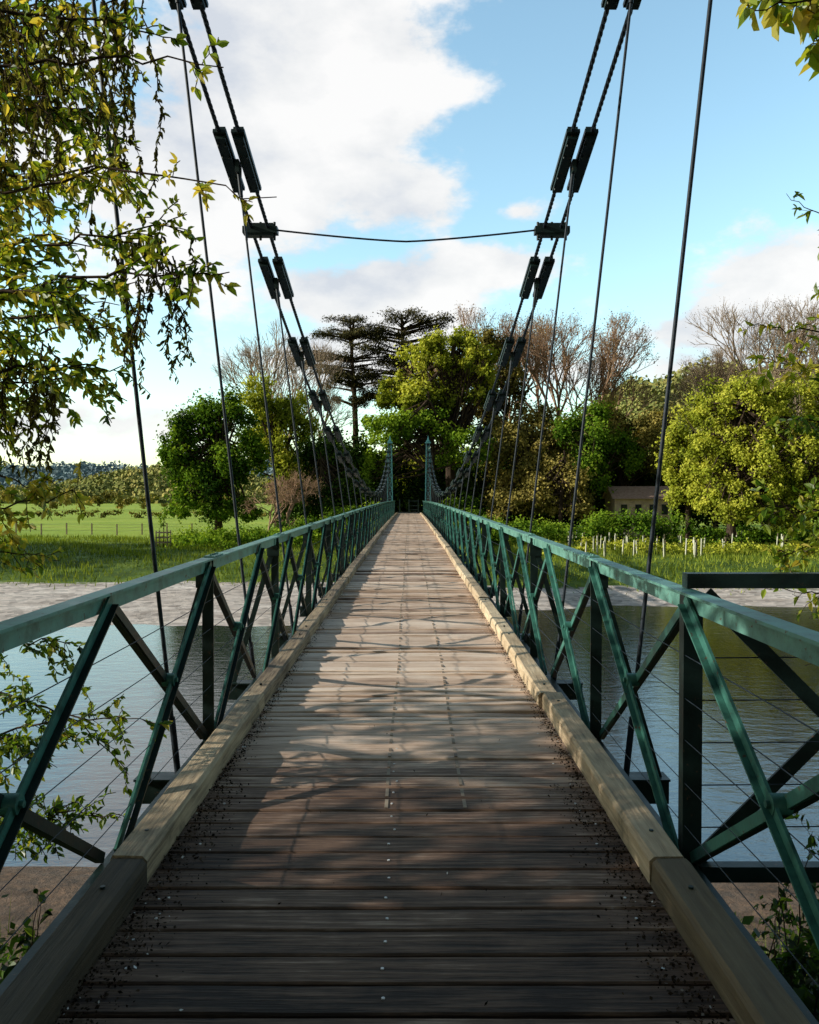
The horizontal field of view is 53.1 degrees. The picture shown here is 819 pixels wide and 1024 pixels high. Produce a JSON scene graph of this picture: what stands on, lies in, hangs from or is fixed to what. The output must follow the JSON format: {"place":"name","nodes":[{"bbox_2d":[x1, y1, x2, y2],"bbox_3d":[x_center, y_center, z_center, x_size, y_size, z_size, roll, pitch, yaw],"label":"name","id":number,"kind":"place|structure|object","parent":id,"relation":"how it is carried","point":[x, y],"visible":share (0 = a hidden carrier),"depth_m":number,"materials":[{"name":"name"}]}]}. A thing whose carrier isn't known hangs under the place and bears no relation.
{"place":"outdoors","nodes":[
{"label":"outdoors","id":0,"kind":"place"},
{"bbox_2d":[0,452,272,487],"bbox_3d":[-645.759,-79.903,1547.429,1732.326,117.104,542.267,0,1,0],"label":"hill","id":1,"kind":"structure","parent":0,"point":[64,471],"depth_m":1578.30,"materials":[{"name":"green plant"}]},
{"bbox_2d":[0,605,818,866],"bbox_3d":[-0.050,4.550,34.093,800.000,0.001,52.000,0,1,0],"label":"river","id":2,"kind":"structure","parent":0,"point":[107,679],"depth_m":20.01,"materials":[{"name":"liquid"}]},
{"bbox_2d":[0,503,818,978],"bbox_3d":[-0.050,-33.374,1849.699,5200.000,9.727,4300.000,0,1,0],"label":"ground","id":3,"kind":"structure","parent":0,"point":[16,885],"depth_m":41.59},
{"bbox_2d":[2,523,192,534],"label":"field fence","id":4,"kind":"object","parent":3,"relation":"on","point":[92,530],"visible":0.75,"depth_m":86.41,"materials":[{"name":"wood"}]},
{"bbox_2d":[0,484,272,517],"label":"hedge","id":5,"kind":"object","parent":3,"relation":"on","point":[99,500],"visible":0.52,"depth_m":233.17,"materials":[{"name":"green plant"}]},
{"bbox_2d":[0,462,274,503],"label":"distant woodland","id":6,"kind":"object","parent":3,"relation":"on","point":[130,480],"visible":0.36,"depth_m":452.81,"materials":[{"name":"leaf"},{"name":"bark"}]},
{"bbox_2d":[0,0,276,863],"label":"overhanging tree","id":7,"kind":"object","parent":3,"relation":"on","point":[24,80],"visible":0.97,"depth_m":3.94,"materials":[{"name":"green plant"}]},
{"bbox_2d":[155,509,171,546],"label":"sapling guard cage","id":8,"kind":"object","parent":3,"relation":"on","point":[163,532],"visible":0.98,"depth_m":65.96,"materials":[{"name":"brown wood"}]},
{"bbox_2d":[151,383,273,530],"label":"broadleaf tree","id":9,"kind":"object","parent":3,"relation":"on","point":[200,476],"visible":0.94,"depth_m":78.38,"materials":[{"name":"green plant"}]},
{"bbox_2d":[239,472,302,529],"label":"bare shrub","id":10,"kind":"object","parent":3,"relation":"on","point":[272,493],"visible":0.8,"depth_m":70.91,"materials":[{"name":"brown plant"}]},
{"bbox_2d":[229,371,323,530],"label":"broadleaf tree","id":11,"kind":"object","parent":3,"relation":"on","point":[280,419],"visible":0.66,"depth_m":84.29,"materials":[{"name":"green plant"}]},
{"bbox_2d":[211,319,348,520],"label":"bare tree","id":12,"kind":"object","parent":3,"relation":"on","point":[255,355],"visible":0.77,"depth_m":93.25,"materials":[{"name":"plant"}]},
{"bbox_2d":[260,469,325,523],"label":"bare shrub","id":13,"kind":"object","parent":3,"relation":"on","point":[294,484],"visible":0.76,"depth_m":73.46,"materials":[{"name":"brown plant"}]},
{"bbox_2d":[272,377,363,441],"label":"bare tree","id":14,"kind":"object","parent":3,"relation":"on","point":[329,390],"visible":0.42,"depth_m":96.92,"materials":[{"name":"brown plant"}]},
{"bbox_2d":[272,427,386,520],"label":"holly tree","id":15,"kind":"object","parent":3,"relation":"on","point":[308,459],"visible":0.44,"depth_m":81.84,"materials":[{"name":"green plant"}]},
{"bbox_2d":[295,313,402,447],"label":"cedar tree","id":16,"kind":"object","parent":3,"relation":"on","point":[350,335],"visible":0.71,"depth_m":103.49,"materials":[{"name":"green plant"}]},
{"bbox_2d":[338,305,460,448],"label":"cedar tree","id":17,"kind":"object","parent":3,"relation":"on","point":[419,321],"visible":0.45,"depth_m":103.99,"materials":[{"name":"green plant"}]},
{"bbox_2d":[0,890,813,982],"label":"rough grass","id":18,"kind":"structure","parent":3,"relation":"on","point":[735,911],"depth_m":8.71,"materials":[{"name":"green plant"}]},
{"bbox_2d":[0,0,818,1023],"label":"suspension bridge","id":19,"kind":"structure","parent":3,"relation":"on","point":[356,862],"depth_m":3.72,"materials":[{"name":"brown wood"}]},
{"bbox_2d":[55,561,729,1023],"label":"leaf litter","id":20,"kind":"object","parent":19,"relation":"on","point":[577,775],"visible":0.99,"depth_m":3.21,"materials":[{"name":"brown plant"}]},
{"bbox_2d":[0,516,818,594],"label":"grass","id":21,"kind":"structure","parent":3,"relation":"on","point":[67,543],"depth_m":53.91,"materials":[{"name":"green plant"}]},
{"bbox_2d":[0,811,818,1022],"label":"brambles","id":22,"kind":"object","parent":3,"relation":"on","point":[788,966],"visible":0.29,"depth_m":3.54,"materials":[{"name":"green plant"}]},
{"bbox_2d":[398,511,420,513],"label":"footpath","id":23,"kind":"structure","parent":3,"relation":"on","point":[402,512],"depth_m":81.37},
{"bbox_2d":[399,499,418,512],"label":"gate","id":24,"kind":"structure","parent":23,"relation":"on","point":[410,505],"depth_m":78.96,"materials":[{"name":"green paint"}]},
{"bbox_2d":[350,391,496,501],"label":"oak tree","id":25,"kind":"object","parent":3,"relation":"on","point":[404,425],"visible":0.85,"depth_m":80.29,"materials":[{"name":"green plant"}]},
{"bbox_2d":[386,444,482,492],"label":"broadleaf tree","id":26,"kind":"object","parent":3,"relation":"on","point":[416,468],"visible":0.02,"depth_m":96.74,"materials":[{"name":"green plant"}]},
{"bbox_2d":[372,322,500,507],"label":"oak tree","id":27,"kind":"object","parent":3,"relation":"on","point":[452,380],"visible":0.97,"depth_m":82.67,"materials":[{"name":"green plant"}]},
{"bbox_2d":[397,301,583,526],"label":"bare tree","id":28,"kind":"object","parent":3,"relation":"on","point":[504,328],"visible":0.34,"depth_m":89.36,"materials":[{"name":"brown plant"}]},
{"bbox_2d":[165,491,818,549],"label":"shrubs","id":29,"kind":"object","parent":3,"relation":"on","point":[595,527],"visible":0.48,"depth_m":67.54,"materials":[{"name":"green plant"}]},
{"bbox_2d":[459,322,537,516],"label":"broadleaf tree","id":30,"kind":"object","parent":3,"relation":"on","point":[517,374],"visible":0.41,"depth_m":87.33,"materials":[{"name":"green plant"}]},
{"bbox_2d":[475,397,588,522],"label":"broadleaf tree","id":31,"kind":"object","parent":3,"relation":"on","point":[526,456],"visible":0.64,"depth_m":82.62,"materials":[{"name":"green plant"}]},
{"bbox_2d":[485,450,596,525],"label":"broadleaf tree","id":32,"kind":"object","parent":3,"relation":"on","point":[561,500],"visible":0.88,"depth_m":78.90,"materials":[{"name":"green plant"}]},
{"bbox_2d":[266,409,818,530],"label":"woodland understory","id":33,"kind":"object","parent":3,"relation":"on","point":[412,494],"visible":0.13,"depth_m":88.40,"materials":[{"name":"green plant"}]},
{"bbox_2d":[491,308,624,521],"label":"bare tree","id":34,"kind":"object","parent":3,"relation":"on","point":[565,369],"visible":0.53,"depth_m":90.74,"materials":[{"name":"brown plant"}]},
{"bbox_2d":[546,395,651,524],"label":"broadleaf tree","id":35,"kind":"object","parent":3,"relation":"on","point":[596,439],"visible":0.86,"depth_m":80.76,"materials":[{"name":"green plant"}]},
{"bbox_2d":[550,306,660,525],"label":"bare tree","id":36,"kind":"object","parent":3,"relation":"on","point":[605,386],"visible":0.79,"depth_m":88.28,"materials":[{"name":"brown plant"}]},
{"bbox_2d":[602,486,671,536],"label":"stone cottage","id":37,"kind":"structure","parent":3,"relation":"on","point":[628,497],"depth_m":80.53,"materials":[{"name":"beige stone"}]},
{"bbox_2d":[599,391,677,485],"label":"broadleaf tree","id":38,"kind":"object","parent":3,"relation":"on","point":[650,431],"visible":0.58,"depth_m":84.33,"materials":[{"name":"green plant"}]},
{"bbox_2d":[568,529,784,558],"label":"tree guards","id":39,"kind":"object","parent":3,"relation":"on","point":[680,538],"visible":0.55,"depth_m":58.94,"materials":[{"name":"plastic"}]},
{"bbox_2d":[542,535,818,555],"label":"bank bushes","id":40,"kind":"object","parent":3,"relation":"on","point":[719,547],"visible":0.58,"depth_m":57.75,"materials":[{"name":"green plant"}]},
{"bbox_2d":[647,414,719,538],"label":"broadleaf tree","id":41,"kind":"object","parent":3,"relation":"on","point":[677,437],"visible":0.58,"depth_m":70.84,"materials":[{"name":"green plant"}]},
{"bbox_2d":[650,346,794,528],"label":"bare tree","id":42,"kind":"object","parent":3,"relation":"on","point":[697,379],"visible":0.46,"depth_m":89.36,"materials":[{"name":"brown plant"}]},
{"bbox_2d":[667,362,818,545],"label":"willow tree","id":43,"kind":"object","parent":3,"relation":"on","point":[737,450],"visible":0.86,"depth_m":66.81,"materials":[{"name":"green plant"}]},
{"bbox_2d":[682,290,818,528],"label":"bare tree","id":44,"kind":"object","parent":3,"relation":"on","point":[777,332],"visible":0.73,"depth_m":85.50,"materials":[{"name":"brown plant"}]},
{"bbox_2d":[735,0,818,665],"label":"overhanging tree","id":45,"kind":"object","parent":3,"relation":"on","point":[804,18],"visible":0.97,"depth_m":3.78,"materials":[{"name":"green plant"}]},
{"bbox_2d":[744,316,818,532],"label":"bare tree","id":46,"kind":"object","parent":3,"relation":"on","point":[813,353],"visible":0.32,"depth_m":82.57,"materials":[{"name":"brown plant"}]},
{"bbox_2d":[770,359,818,523],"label":"willow tree","id":47,"kind":"object","parent":3,"relation":"on","point":[787,497],"visible":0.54,"depth_m":66.74,"materials":[{"name":"green plant"}]},
{"bbox_2d":[0,0,818,467],"label":"sky","id":48,"kind":"structure","parent":0,"point":[406,120],"materials":[{"name":"blue"}]},
{"bbox_2d":[480,357,814,510],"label":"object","id":49,"kind":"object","parent":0,"point":[660,383],"depth_m":303.90,"materials":[{"name":"green leaf"},{"name":"bark"}]}
]}

